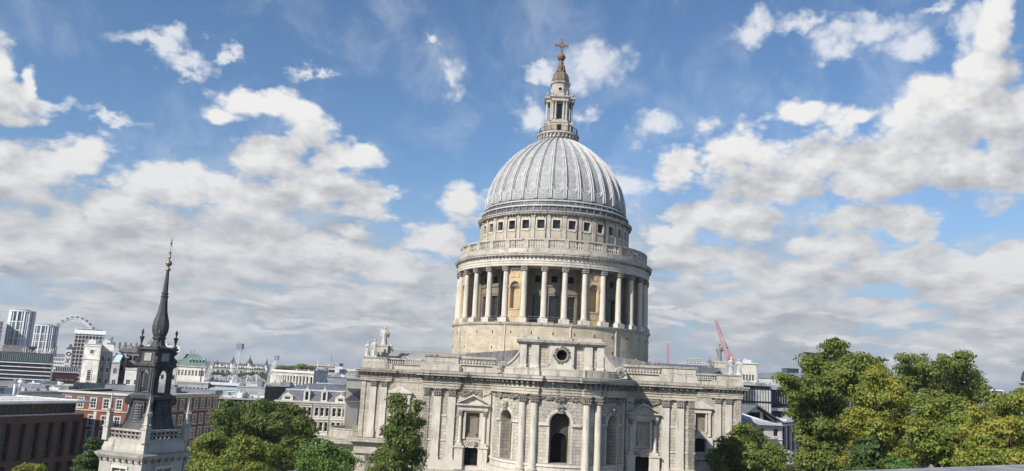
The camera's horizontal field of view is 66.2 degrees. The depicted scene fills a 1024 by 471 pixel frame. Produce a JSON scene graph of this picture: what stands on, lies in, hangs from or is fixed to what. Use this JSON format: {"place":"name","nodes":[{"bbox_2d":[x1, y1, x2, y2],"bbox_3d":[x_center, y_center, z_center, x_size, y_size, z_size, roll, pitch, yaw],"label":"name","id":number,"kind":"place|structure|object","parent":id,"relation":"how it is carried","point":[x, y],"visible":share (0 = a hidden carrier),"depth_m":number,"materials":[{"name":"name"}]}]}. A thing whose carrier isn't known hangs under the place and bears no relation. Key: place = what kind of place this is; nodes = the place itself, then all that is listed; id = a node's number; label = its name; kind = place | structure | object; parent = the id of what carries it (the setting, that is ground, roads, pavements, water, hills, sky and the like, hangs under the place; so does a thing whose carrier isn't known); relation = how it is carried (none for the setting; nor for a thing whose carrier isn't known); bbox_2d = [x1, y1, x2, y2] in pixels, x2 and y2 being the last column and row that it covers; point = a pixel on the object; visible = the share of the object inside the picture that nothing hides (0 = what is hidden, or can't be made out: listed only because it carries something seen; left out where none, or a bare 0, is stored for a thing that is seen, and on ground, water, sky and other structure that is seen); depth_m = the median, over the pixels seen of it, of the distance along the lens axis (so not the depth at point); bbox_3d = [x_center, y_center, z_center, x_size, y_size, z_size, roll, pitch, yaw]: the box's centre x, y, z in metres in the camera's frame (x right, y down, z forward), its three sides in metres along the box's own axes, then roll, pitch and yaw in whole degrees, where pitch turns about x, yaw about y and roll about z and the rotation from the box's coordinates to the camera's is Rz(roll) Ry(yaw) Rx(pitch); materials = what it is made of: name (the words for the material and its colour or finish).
{"place":"outdoors","nodes":[
{"label":"outdoors","id":0,"kind":"place"},
{"bbox_2d":[4,309,36,345],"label":"glass tower","id":1,"kind":"structure","parent":0,"point":[20,327],"depth_m":872.27,"materials":[{"name":"white glass"}]},
{"bbox_2d":[0,344,53,380],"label":"striped office building","id":2,"kind":"structure","parent":0,"point":[25,363],"depth_m":342.10,"materials":[{"name":"concrete"}]},
{"bbox_2d":[31,324,58,353],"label":"glass tower","id":3,"kind":"structure","parent":0,"point":[45,336],"depth_m":919.55,"materials":[{"name":"white glass"}]},
{"bbox_2d":[0,384,92,470],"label":"brown office building","id":4,"kind":"structure","parent":0,"point":[46,431],"depth_m":150.31,"materials":[{"name":"brick"}]},
{"bbox_2d":[0,424,9,461],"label":"window","id":5,"kind":"structure","parent":4,"relation":"in","point":[5,431],"depth_m":143.04,"materials":[{"name":"glass"}]},
{"bbox_2d":[13,423,24,460],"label":"window","id":6,"kind":"structure","parent":4,"relation":"in","point":[20,426],"depth_m":145.82,"materials":[{"name":"glass"}]},
{"bbox_2d":[27,423,38,458],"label":"window","id":7,"kind":"structure","parent":4,"relation":"in","point":[35,425],"depth_m":148.66,"materials":[{"name":"glass"}]},
{"bbox_2d":[41,422,51,457],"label":"window","id":8,"kind":"structure","parent":4,"relation":"in","point":[49,424],"depth_m":151.45,"materials":[{"name":"glass"}]},
{"bbox_2d":[55,422,64,456],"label":"window","id":9,"kind":"structure","parent":4,"relation":"in","point":[62,424],"depth_m":154.32,"materials":[{"name":"glass"}]},
{"bbox_2d":[68,421,77,455],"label":"window","id":10,"kind":"structure","parent":4,"relation":"in","point":[74,426],"depth_m":157.09,"materials":[{"name":"glass"}]},
{"bbox_2d":[51,367,78,383],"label":"maroon warehouse","id":11,"kind":"structure","parent":0,"point":[66,375],"depth_m":394.97,"materials":[{"name":"red brick"}]},
{"bbox_2d":[72,329,105,381],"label":"concrete slab tower","id":12,"kind":"structure","parent":0,"point":[82,337],"depth_m":690.55,"materials":[{"name":"white concrete"}]},
{"bbox_2d":[58,384,222,470],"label":"brick office building","id":13,"kind":"structure","parent":0,"point":[203,402],"depth_m":177.41,"materials":[{"name":"red brick"}]},
{"bbox_2d":[84,429,92,441],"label":"window","id":14,"kind":"structure","parent":13,"relation":"in","point":[88,432],"depth_m":164.87,"materials":[{"name":"glass"}]},
{"bbox_2d":[86,414,94,426],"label":"window","id":15,"kind":"structure","parent":13,"relation":"in","point":[90,416],"depth_m":165.40,"materials":[{"name":"white paint"}]},
{"bbox_2d":[88,397,97,408],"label":"window","id":16,"kind":"structure","parent":13,"relation":"in","point":[93,405],"depth_m":165.96,"materials":[{"name":"white paint"}]},
{"bbox_2d":[102,398,109,409],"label":"window","id":17,"kind":"structure","parent":13,"relation":"in","point":[106,401],"depth_m":165.32,"materials":[{"name":"white paint"}]},
{"bbox_2d":[113,416,120,426],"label":"window","id":18,"kind":"structure","parent":13,"relation":"in","point":[116,419],"depth_m":164.07,"materials":[{"name":"white paint"}]},
{"bbox_2d":[115,399,122,410],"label":"window","id":19,"kind":"structure","parent":13,"relation":"in","point":[119,402],"depth_m":164.67,"materials":[{"name":"white paint"}]},
{"bbox_2d":[94,239,192,470],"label":"church tower","id":20,"kind":"structure","parent":0,"point":[146,437],"depth_m":59.53,"materials":[{"name":"stone"}]},
{"bbox_2d":[110,465,127,470],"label":"louvre window","id":21,"kind":"structure","parent":20,"relation":"in","point":[117,468],"depth_m":57.74,"materials":[{"name":"beige stone"}]},
{"bbox_2d":[155,465,173,470],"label":"louvre window","id":22,"kind":"structure","parent":20,"relation":"in","point":[159,468],"depth_m":58.81,"materials":[{"name":"beige stone"}]},
{"bbox_2d":[176,349,206,384],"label":"green mansard building","id":23,"kind":"structure","parent":0,"point":[191,367],"depth_m":257.39,"materials":[{"name":"beige stone"}]},
{"bbox_2d":[208,374,266,382],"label":"cable bridge","id":24,"kind":"structure","parent":0,"point":[251,377],"depth_m":784.69,"materials":[{"name":"grey metal"}]},
{"bbox_2d":[335,366,346,373],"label":"white fin building","id":25,"kind":"structure","parent":0,"point":[339,369],"depth_m":492.14,"materials":[{"name":"paint"}]},
{"bbox_2d":[56,354,909,396],"bbox_3d":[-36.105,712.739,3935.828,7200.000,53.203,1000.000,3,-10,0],"label":"hills","id":26,"kind":"structure","parent":0,"point":[63,355],"depth_m":3879.83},
{"bbox_2d":[0,0,1023,393],"label":"sky","id":27,"kind":"structure","parent":0,"point":[793,176],"materials":[{"name":"blue"}]},
{"bbox_2d":[108,366,966,411],"bbox_3d":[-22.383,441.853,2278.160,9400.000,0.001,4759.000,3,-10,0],"label":"ground","id":28,"kind":"structure","parent":0,"point":[176,377],"depth_m":1341.90,"materials":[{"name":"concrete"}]},
{"bbox_2d":[11,462,47,470],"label":"yellowing tree","id":29,"kind":"object","parent":28,"relation":"on","point":[30,467],"visible":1,"depth_m":86.84,"materials":[{"name":"green plant"}]},
{"bbox_2d":[0,378,72,394],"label":"blue glass low block","id":30,"kind":"structure","parent":28,"relation":"on","point":[4,390],"depth_m":246.39,"materials":[{"name":"white glass"}]},
{"bbox_2d":[51,357,64,376],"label":"white gridded block","id":31,"kind":"structure","parent":28,"relation":"on","point":[58,361],"depth_m":628.84,"materials":[{"name":"paint"}]},
{"bbox_2d":[7,382,125,397],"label":"terrace building","id":32,"kind":"structure","parent":28,"relation":"on","point":[32,389],"depth_m":231.47,"materials":[{"name":"grey stone"}]},
{"bbox_2d":[63,344,73,366],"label":"sign tower","id":33,"kind":"structure","parent":28,"relation":"on","point":[68,359],"depth_m":550.97,"materials":[{"name":"beige stone"}]},
{"bbox_2d":[56,316,94,353],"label":"observation wheel","id":34,"kind":"object","parent":28,"relation":"on","point":[85,322],"visible":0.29,"depth_m":1633.99,"materials":[{"name":"white metal"}]},
{"bbox_2d":[69,436,101,470],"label":"conifer tree","id":35,"kind":"object","parent":28,"relation":"on","point":[88,460],"visible":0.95,"depth_m":99.73,"materials":[{"name":"green plant"}]},
{"bbox_2d":[80,339,101,381],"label":"stone exchange building","id":36,"kind":"structure","parent":28,"relation":"on","point":[91,359],"depth_m":257.50,"materials":[{"name":"white stone"}]},
{"bbox_2d":[85,367,91,381],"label":"window","id":37,"kind":"structure","parent":36,"relation":"in","point":[89,372],"depth_m":256.68,"materials":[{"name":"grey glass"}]},
{"bbox_2d":[97,340,113,382],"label":"grey stairwell building","id":38,"kind":"structure","parent":28,"relation":"on","point":[107,350],"depth_m":261.46,"materials":[{"name":"white concrete"}]},
{"bbox_2d":[109,355,122,382],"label":"white rear wing","id":39,"kind":"structure","parent":28,"relation":"on","point":[115,370],"depth_m":253.29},
{"bbox_2d":[107,342,138,383],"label":"dark topped rear block","id":40,"kind":"structure","parent":28,"relation":"on","point":[129,353],"depth_m":263.61,"materials":[{"name":"grey concrete"}]},
{"bbox_2d":[124,367,136,385],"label":"white low wing","id":41,"kind":"structure","parent":28,"relation":"on","point":[130,376],"depth_m":247.00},
{"bbox_2d":[143,339,179,387],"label":"grey tall rear block","id":42,"kind":"structure","parent":28,"relation":"on","point":[162,378],"depth_m":257.04,"materials":[{"name":"white concrete"}]},
{"bbox_2d":[177,381,208,388],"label":"pale low wing","id":43,"kind":"structure","parent":28,"relation":"on","point":[193,384],"depth_m":245.84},
{"bbox_2d":[204,362,214,379],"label":"lattice mast","id":44,"kind":"object","parent":28,"relation":"on","point":[209,369],"visible":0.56,"depth_m":451.59,"materials":[{"name":"white metal"}]},
{"bbox_2d":[209,387,236,394],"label":"teal roofed annexe","id":45,"kind":"structure","parent":28,"relation":"on","point":[232,391],"depth_m":230.87,"materials":[{"name":"metal"}]},
{"bbox_2d":[185,430,283,470],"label":"plane tree","id":46,"kind":"object","parent":28,"relation":"on","point":[213,452],"visible":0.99,"depth_m":96.46,"materials":[{"name":"green plant"}]},
{"bbox_2d":[229,343,243,380],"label":"lattice mast","id":47,"kind":"object","parent":28,"relation":"on","point":[240,346],"visible":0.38,"depth_m":295.37,"materials":[{"name":"white metal"}]},
{"bbox_2d":[204,371,270,382],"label":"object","id":48,"kind":"object","parent":28,"relation":"on","point":[264,376],"visible":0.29,"depth_m":996.83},
{"bbox_2d":[204,377,271,388],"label":"long white roofed block","id":49,"kind":"structure","parent":28,"relation":"on","point":[232,383],"depth_m":256.52,"materials":[{"name":"grey stone"}]},
{"bbox_2d":[215,389,263,445],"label":"terrace restaurant building","id":50,"kind":"structure","parent":28,"relation":"on","point":[240,396],"depth_m":213.07,"materials":[{"name":"white metal"}]},
{"bbox_2d":[219,399,254,407],"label":"window","id":51,"kind":"structure","parent":50,"relation":"in","point":[235,401],"depth_m":212.48,"materials":[{"name":"glass"}]},
{"bbox_2d":[210,355,270,373],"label":"turreted palace","id":52,"kind":"structure","parent":28,"relation":"on","point":[248,367],"depth_m":1130.09,"materials":[{"name":"beige stone"}]},
{"bbox_2d":[237,380,266,413],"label":"grey screen building","id":53,"kind":"structure","parent":28,"relation":"on","point":[259,389],"depth_m":224.47,"materials":[{"name":"concrete"}]},
{"bbox_2d":[206,398,320,470],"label":"plane tree","id":54,"kind":"object","parent":28,"relation":"on","point":[284,424],"visible":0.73,"depth_m":116.85,"materials":[{"name":"green plant"}]},
{"bbox_2d":[267,355,278,382],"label":"lattice mast","id":55,"kind":"object","parent":28,"relation":"on","point":[276,358],"visible":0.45,"depth_m":412.99,"materials":[{"name":"white metal"}]},
{"bbox_2d":[264,380,301,413],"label":"dark blue block","id":56,"kind":"structure","parent":28,"relation":"on","point":[274,390],"depth_m":225.13,"materials":[{"name":"concrete"}]},
{"bbox_2d":[270,369,313,384],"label":"colonnaded building","id":57,"kind":"structure","parent":28,"relation":"on","point":[295,376],"depth_m":368.03,"materials":[{"name":"white stone"}]},
{"bbox_2d":[275,364,316,369],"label":"roof garden","id":58,"kind":"object","parent":57,"relation":"on","point":[305,366],"visible":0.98,"depth_m":380.13,"materials":[{"name":"green plant"}]},
{"bbox_2d":[274,383,345,470],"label":"ornate white building","id":59,"kind":"structure","parent":28,"relation":"on","point":[323,405],"depth_m":219.27,"materials":[{"name":"stone"}]},
{"bbox_2d":[296,357,328,382],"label":"office building","id":60,"kind":"structure","parent":28,"relation":"on","point":[320,375],"depth_m":367.08,"materials":[{"name":"glass"}]},
{"bbox_2d":[310,356,342,382],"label":"grey modern block","id":61,"kind":"structure","parent":28,"relation":"on","point":[330,367],"depth_m":515.47,"materials":[{"name":"concrete"}]},
{"bbox_2d":[289,437,364,470],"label":"tree","id":62,"kind":"object","parent":28,"relation":"on","point":[324,455],"visible":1,"depth_m":88.28,"materials":[{"name":"green plant"}]},
{"bbox_2d":[327,372,346,383],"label":"blue grey block","id":63,"kind":"structure","parent":28,"relation":"on","point":[337,378],"depth_m":323.99,"materials":[{"name":"metal"}]},
{"bbox_2d":[344,388,359,424],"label":"slate hipped house","id":64,"kind":"structure","parent":28,"relation":"on","point":[352,400],"depth_m":192.37,"materials":[{"name":"beige stone"}]},
{"bbox_2d":[343,371,361,424],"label":"cream wall block","id":65,"kind":"structure","parent":28,"relation":"on","point":[353,379],"depth_m":202.04,"materials":[{"name":"stone"}]},
{"bbox_2d":[366,393,429,470],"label":"pointed tree","id":66,"kind":"object","parent":28,"relation":"on","point":[409,421],"visible":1,"depth_m":83.81,"materials":[{"name":"green plant"}]},
{"bbox_2d":[323,38,749,470],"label":"cathedral","id":67,"kind":"structure","parent":28,"relation":"on","point":[544,365],"depth_m":146.95,"materials":[{"name":"stone"}]},
{"bbox_2d":[365,341,370,355],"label":"stone statue","id":68,"kind":"object","parent":67,"relation":"on","point":[368,347],"visible":1,"depth_m":149.74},
{"bbox_2d":[371,339,378,356],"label":"stone statue","id":69,"kind":"object","parent":67,"relation":"on","point":[375,344],"visible":1,"depth_m":149.68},
{"bbox_2d":[377,327,390,356],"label":"stone statue","id":70,"kind":"object","parent":67,"relation":"on","point":[383,348],"visible":0.97,"depth_m":152.12,"materials":[{"name":"stone"}]},
{"bbox_2d":[464,447,477,464],"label":"window","id":71,"kind":"structure","parent":67,"relation":"in","point":[470,454],"depth_m":104.95,"materials":[{"name":"glass"}]},
{"bbox_2d":[492,296,497,319],"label":"window","id":72,"kind":"structure","parent":67,"relation":"in","point":[495,298],"depth_m":157.06,"materials":[{"name":"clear glass"}]},
{"bbox_2d":[496,220,503,232],"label":"window","id":73,"kind":"structure","parent":67,"relation":"in","point":[502,224],"depth_m":160.27,"materials":[{"name":"beige stone"}]},
{"bbox_2d":[508,414,511,457],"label":"window","id":74,"kind":"structure","parent":67,"relation":"in","point":[510,424],"depth_m":100.79,"materials":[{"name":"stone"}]},
{"bbox_2d":[507,218,515,230],"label":"window","id":75,"kind":"structure","parent":67,"relation":"in","point":[513,223],"depth_m":158.29,"materials":[{"name":"beige stone"}]},
{"bbox_2d":[520,218,530,229],"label":"window","id":76,"kind":"structure","parent":67,"relation":"in","point":[527,223],"depth_m":156.67,"materials":[{"name":"beige glass"}]},
{"bbox_2d":[532,296,540,320],"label":"window","id":77,"kind":"structure","parent":67,"relation":"in","point":[536,299],"depth_m":152.37,"materials":[{"name":"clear glass"}]},
{"bbox_2d":[535,217,545,229],"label":"window","id":78,"kind":"structure","parent":67,"relation":"in","point":[541,220],"depth_m":155.68,"materials":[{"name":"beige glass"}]},
{"bbox_2d":[548,296,557,321],"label":"window","id":79,"kind":"structure","parent":67,"relation":"in","point":[553,300],"depth_m":151.96,"materials":[{"name":"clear glass"}]},
{"bbox_2d":[551,218,561,230],"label":"window","id":80,"kind":"structure","parent":67,"relation":"in","point":[556,225],"depth_m":155.15,"materials":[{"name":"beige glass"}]},
{"bbox_2d":[549,413,567,462],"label":"window","id":81,"kind":"structure","parent":67,"relation":"in","point":[559,422],"depth_m":97.88,"materials":[{"name":"glass"}]},
{"bbox_2d":[557,104,561,118],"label":"window","id":82,"kind":"structure","parent":67,"relation":"in","point":[559,106],"depth_m":174.23,"materials":[{"name":"black glass"}]},
{"bbox_2d":[553,345,569,363],"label":"window","id":83,"kind":"structure","parent":67,"relation":"in","point":[560,355],"depth_m":101.00,"materials":[{"name":"stone"}]},
{"bbox_2d":[567,297,573,322],"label":"window","id":84,"kind":"structure","parent":67,"relation":"in","point":[570,300],"depth_m":152.22,"materials":[{"name":"black glass"}]},
{"bbox_2d":[567,219,576,231],"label":"window","id":85,"kind":"structure","parent":67,"relation":"in","point":[570,225],"depth_m":155.38,"materials":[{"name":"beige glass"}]},
{"bbox_2d":[582,220,591,232],"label":"window","id":86,"kind":"structure","parent":67,"relation":"in","point":[585,226],"depth_m":156.29,"materials":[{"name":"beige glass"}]},
{"bbox_2d":[596,222,603,235],"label":"window","id":87,"kind":"structure","parent":67,"relation":"in","point":[598,227],"depth_m":157.67,"materials":[{"name":"beige glass"}]},
{"bbox_2d":[608,301,612,325],"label":"window","id":88,"kind":"structure","parent":67,"relation":"in","point":[610,306],"depth_m":156.41,"materials":[{"name":"black glass"}]},
{"bbox_2d":[608,225,614,237],"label":"window","id":89,"kind":"structure","parent":67,"relation":"in","point":[609,229],"depth_m":159.74,"materials":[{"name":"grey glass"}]},
{"bbox_2d":[635,456,647,470],"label":"window","id":90,"kind":"structure","parent":67,"relation":"in","point":[641,463],"depth_m":104.32,"materials":[{"name":"glass"}]},
{"bbox_2d":[695,438,703,451],"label":"window","id":91,"kind":"structure","parent":67,"relation":"in","point":[699,443],"depth_m":145.43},
{"bbox_2d":[712,343,725,367],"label":"stone statue","id":92,"kind":"object","parent":67,"relation":"on","point":[718,363],"visible":1,"depth_m":151.19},
{"bbox_2d":[727,357,734,374],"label":"stone statue","id":93,"kind":"object","parent":67,"relation":"on","point":[731,370],"visible":0.99,"depth_m":147.81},
{"bbox_2d":[736,359,742,374],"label":"stone statue","id":94,"kind":"object","parent":67,"relation":"on","point":[739,364],"visible":1,"depth_m":147.80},
{"bbox_2d":[686,357,701,364],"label":"gridded tower block","id":95,"kind":"structure","parent":28,"relation":"on","point":[693,361],"depth_m":1187.79,"materials":[{"name":"white paint"}]},
{"bbox_2d":[715,320,734,370],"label":"red crane","id":96,"kind":"object","parent":28,"relation":"on","point":[728,355],"visible":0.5,"depth_m":327.80,"materials":[{"name":"paint"}]},
{"bbox_2d":[703,421,792,470],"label":"dark tree","id":97,"kind":"object","parent":28,"relation":"on","point":[746,448],"visible":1,"depth_m":115.45,"materials":[{"name":"green plant"}]},
{"bbox_2d":[740,358,756,383],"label":"white stone tower block","id":98,"kind":"structure","parent":28,"relation":"on","point":[748,368],"depth_m":258.93,"materials":[{"name":"stone"}]},
{"bbox_2d":[742,379,770,412],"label":"panelled office building","id":99,"kind":"structure","parent":28,"relation":"on","point":[758,393],"depth_m":230.72,"materials":[{"name":"metal"}]},
{"bbox_2d":[742,414,782,470],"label":"beige lower house","id":100,"kind":"structure","parent":28,"relation":"on","point":[772,430],"depth_m":167.04,"materials":[{"name":"beige stone"}]},
{"bbox_2d":[758,368,802,384],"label":"white rendered block","id":101,"kind":"structure","parent":28,"relation":"on","point":[764,378],"depth_m":300.43,"materials":[{"name":"paint"}]},
{"bbox_2d":[781,449,800,470],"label":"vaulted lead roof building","id":102,"kind":"structure","parent":28,"relation":"on","point":[789,464],"depth_m":148.32,"materials":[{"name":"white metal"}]},
{"bbox_2d":[771,337,887,470],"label":"tall tree","id":103,"kind":"object","parent":28,"relation":"on","point":[815,395],"visible":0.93,"depth_m":91.66,"materials":[{"name":"green plant"}]},
{"bbox_2d":[843,436,882,470],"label":"tree","id":104,"kind":"object","parent":28,"relation":"on","point":[865,453],"visible":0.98,"depth_m":59.89,"materials":[{"name":"green plant"}]},
{"bbox_2d":[832,361,915,468],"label":"yellowing tree","id":105,"kind":"object","parent":28,"relation":"on","point":[884,422],"visible":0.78,"depth_m":80.04,"materials":[{"name":"green plant"}]},
{"bbox_2d":[880,455,917,468],"bbox_3d":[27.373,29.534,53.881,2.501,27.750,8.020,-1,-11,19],"label":"round shrub","id":106,"kind":"object","parent":28,"relation":"on","point":[894,462],"visible":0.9,"depth_m":58.55,"materials":[{"name":"green plant"}]},
{"bbox_2d":[894,392,974,467],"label":"spreading tree","id":107,"kind":"object","parent":28,"relation":"on","point":[932,443],"visible":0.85,"depth_m":71.92,"materials":[{"name":"green plant"}]},
{"bbox_2d":[891,348,995,466],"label":"twin topped tree","id":108,"kind":"object","parent":28,"relation":"on","point":[946,374],"visible":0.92,"depth_m":112.72,"materials":[{"name":"green plant"}]},
{"bbox_2d":[950,387,1023,466],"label":"yellowing tree","id":109,"kind":"object","parent":28,"relation":"on","point":[986,424],"visible":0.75,"depth_m":62.21,"materials":[{"name":"green plant"}]},
{"bbox_2d":[953,444,1023,466],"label":"tree","id":110,"kind":"object","parent":28,"relation":"on","point":[979,456],"visible":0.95,"depth_m":53.88,"materials":[{"name":"green plant"}]},
{"bbox_2d":[111,360,984,405],"bbox_3d":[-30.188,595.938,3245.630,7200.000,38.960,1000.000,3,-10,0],"label":"hills","id":111,"kind":"structure","parent":0,"point":[305,369],"depth_m":3147.87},
{"bbox_2d":[742,404,783,423],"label":"beige hipped building","id":112,"kind":"structure","parent":0,"point":[757,411],"depth_m":178.50,"materials":[{"name":"beige stone"}]},
{"bbox_2d":[767,381,791,417],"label":"layered glass building","id":113,"kind":"structure","parent":0,"point":[778,403],"depth_m":237.24,"materials":[{"name":"glass"}]},
{"bbox_2d":[776,415,799,452],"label":"gridded office building","id":114,"kind":"structure","parent":0,"point":[788,438],"depth_m":188.22,"materials":[{"name":"metal"}]},
{"bbox_2d":[803,352,888,470],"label":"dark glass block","id":115,"kind":"structure","parent":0,"point":[847,405],"depth_m":235.64,"materials":[{"name":"glass"}]},
{"bbox_2d":[853,464,1023,470],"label":"terrace parapet","id":116,"kind":"structure","parent":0,"point":[1019,467],"depth_m":8.74,"materials":[{"name":"stone"}]},
{"bbox_2d":[1012,371,1023,413],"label":"stone church tower","id":117,"kind":"structure","parent":0,"point":[1021,383],"depth_m":174.25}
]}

